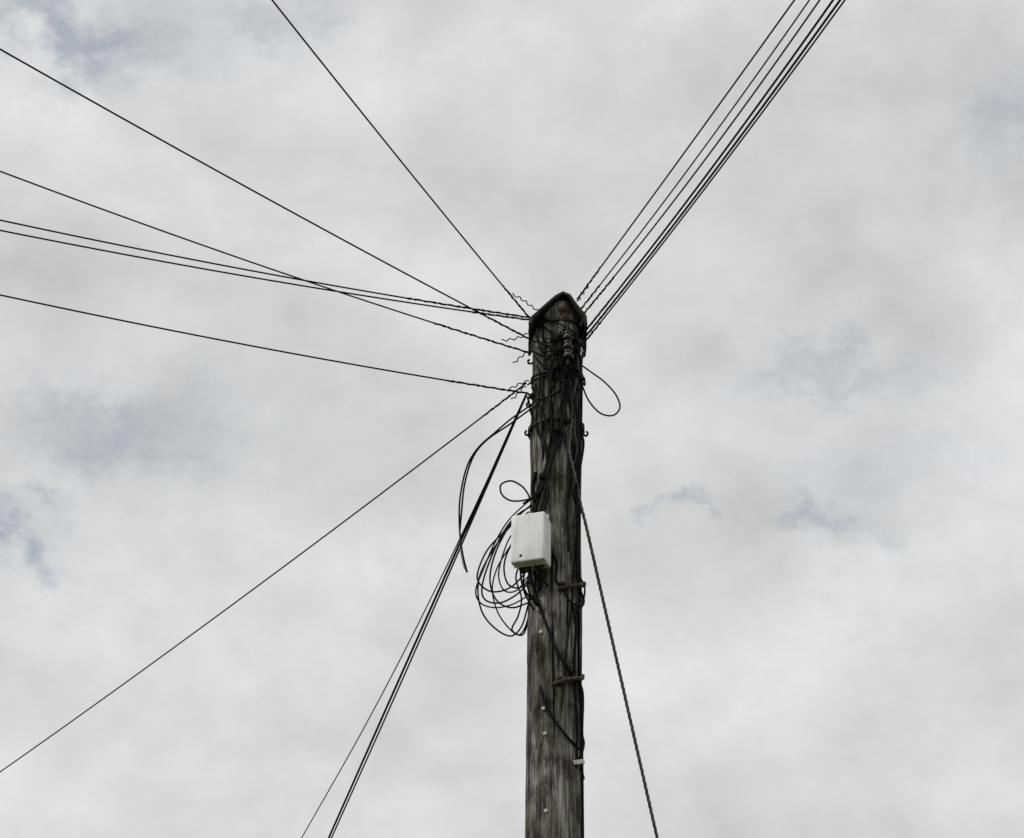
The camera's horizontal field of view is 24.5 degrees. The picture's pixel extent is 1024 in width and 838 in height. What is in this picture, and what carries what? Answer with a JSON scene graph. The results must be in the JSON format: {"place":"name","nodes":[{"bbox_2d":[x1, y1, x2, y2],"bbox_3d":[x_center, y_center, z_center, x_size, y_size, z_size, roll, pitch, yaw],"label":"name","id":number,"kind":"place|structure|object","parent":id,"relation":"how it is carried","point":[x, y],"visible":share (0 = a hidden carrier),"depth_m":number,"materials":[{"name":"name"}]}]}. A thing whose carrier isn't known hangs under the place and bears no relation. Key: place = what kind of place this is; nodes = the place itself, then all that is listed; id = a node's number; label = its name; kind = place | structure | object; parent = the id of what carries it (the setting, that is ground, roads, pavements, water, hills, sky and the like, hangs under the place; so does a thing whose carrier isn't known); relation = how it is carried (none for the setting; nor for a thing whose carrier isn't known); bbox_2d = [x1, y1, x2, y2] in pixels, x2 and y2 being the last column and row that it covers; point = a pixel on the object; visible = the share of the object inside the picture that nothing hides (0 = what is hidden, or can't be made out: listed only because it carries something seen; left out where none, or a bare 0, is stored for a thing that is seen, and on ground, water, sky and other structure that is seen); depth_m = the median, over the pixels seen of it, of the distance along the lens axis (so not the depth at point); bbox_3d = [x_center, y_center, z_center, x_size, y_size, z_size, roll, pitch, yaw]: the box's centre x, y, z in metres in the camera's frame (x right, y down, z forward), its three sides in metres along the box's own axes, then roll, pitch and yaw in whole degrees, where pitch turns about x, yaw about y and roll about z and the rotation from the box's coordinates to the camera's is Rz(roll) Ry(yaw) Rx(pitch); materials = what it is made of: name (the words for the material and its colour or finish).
{"place":"outdoors","nodes":[
{"label":"outdoors","id":0,"kind":"place"},
{"bbox_2d":[0,0,1023,837],"label":"sky","id":1,"kind":"structure","parent":0,"point":[802,499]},
{"bbox_3d":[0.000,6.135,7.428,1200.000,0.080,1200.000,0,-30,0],"label":"ground","id":2,"kind":"structure","parent":0,"visible":0},
{"bbox_2d":[501,285,588,837],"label":"telegraph pole","id":3,"kind":"object","parent":2,"relation":"on","point":[555,739],"visible":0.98,"depth_m":10.42,"materials":[{"name":"brown wood"}]},
{"bbox_2d":[0,382,526,771],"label":"overhead wire","id":4,"kind":"object","parent":3,"relation":"attached to","point":[503,400],"visible":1,"depth_m":12.21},
{"bbox_2d":[0,294,527,394],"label":"overhead wire","id":5,"kind":"object","parent":3,"relation":"attached to","point":[477,385],"visible":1,"depth_m":10.57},
{"bbox_2d":[0,230,529,320],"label":"overhead wire","id":6,"kind":"object","parent":3,"relation":"attached to","point":[489,314],"visible":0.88,"depth_m":10.67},
{"bbox_2d":[0,48,530,340],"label":"overhead wire","id":7,"kind":"object","parent":3,"relation":"attached to","point":[205,164],"visible":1,"depth_m":9.99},
{"bbox_2d":[0,171,530,353],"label":"overhead wire","id":8,"kind":"object","parent":3,"relation":"attached to","point":[458,330],"visible":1,"depth_m":10.34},
{"bbox_2d":[0,219,530,318],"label":"overhead wire","id":9,"kind":"object","parent":3,"relation":"attached to","point":[440,303],"visible":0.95,"depth_m":10.67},
{"bbox_2d":[271,0,529,318],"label":"overhead wire","id":10,"kind":"object","parent":3,"relation":"attached to","point":[379,134],"visible":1,"depth_m":10.01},
{"bbox_2d":[301,398,524,837],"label":"overhead wire","id":11,"kind":"object","parent":3,"relation":"attached to","point":[421,616],"visible":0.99,"depth_m":12.19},
{"bbox_2d":[328,394,526,837],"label":"overhead wire","id":12,"kind":"object","parent":3,"relation":"attached to","point":[406,662],"visible":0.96,"depth_m":12.51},
{"bbox_2d":[331,397,525,837],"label":"overhead wire","id":13,"kind":"object","parent":3,"relation":"attached to","point":[427,621],"visible":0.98,"depth_m":12.20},
{"bbox_2d":[458,401,534,572],"bbox_3d":[-0.065,0.301,10.707,0.354,0.888,0.052,0,-30,0],"label":"loose cable","id":14,"kind":"object","parent":3,"relation":"attached to","point":[499,429],"visible":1,"depth_m":10.75,"materials":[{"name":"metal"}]},
{"bbox_2d":[475,499,531,636],"bbox_3d":[-0.028,0.661,10.575,0.273,0.657,0.162,0,-30,0],"label":"cable coil","id":15,"kind":"object","parent":3,"relation":"attached to","point":[500,536],"visible":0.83,"depth_m":10.51,"materials":[{"name":"black rubber"}]},
{"bbox_2d":[499,480,533,503],"bbox_3d":[0.022,0.333,10.663,0.158,0.136,0.047,0,-30,0],"label":"loose cable","id":16,"kind":"object","parent":3,"relation":"attached to","point":[525,500],"visible":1,"depth_m":10.66,"materials":[{"name":"black rubber"}]},
{"bbox_2d":[511,511,550,610],"bbox_3d":[0.095,0.629,10.422,0.163,0.406,0.174,-9,-31,18],"label":"junction box","id":17,"kind":"object","parent":3,"relation":"attached to","point":[530,542],"visible":1,"depth_m":10.39,"materials":[{"name":"white plastic"}]},
{"bbox_2d":[578,362,620,416],"bbox_3d":[0.402,-0.142,10.995,0.203,0.294,0.047,0,-30,0],"label":"loose cable","id":18,"kind":"object","parent":3,"relation":"attached to","point":[613,391],"visible":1,"depth_m":10.97,"materials":[{"name":"black rubber"}]},
{"bbox_2d":[568,418,658,837],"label":"stay wire","id":19,"kind":"object","parent":3,"relation":"attached to","point":[614,651],"visible":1,"depth_m":10.45,"materials":[{"name":"black metal"}]},
{"bbox_2d":[577,0,794,299],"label":"overhead wire","id":20,"kind":"object","parent":3,"relation":"attached to","point":[713,112],"visible":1,"depth_m":10.07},
{"bbox_2d":[581,0,809,308],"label":"overhead wire","id":21,"kind":"object","parent":3,"relation":"attached to","point":[591,295],"visible":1,"depth_m":10.02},
{"bbox_2d":[584,0,819,312],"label":"overhead wire","id":22,"kind":"object","parent":3,"relation":"attached to","point":[715,145],"visible":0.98,"depth_m":9.97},
{"bbox_2d":[587,0,833,329],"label":"overhead wire","id":23,"kind":"object","parent":3,"relation":"attached to","point":[725,149],"visible":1,"depth_m":9.88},
{"bbox_2d":[582,0,840,340],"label":"overhead wire","id":24,"kind":"object","parent":3,"relation":"attached to","point":[722,160],"visible":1,"depth_m":9.89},
{"bbox_2d":[581,0,845,346],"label":"overhead wire","id":25,"kind":"object","parent":3,"relation":"attached to","point":[749,129],"visible":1,"depth_m":9.85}
]}

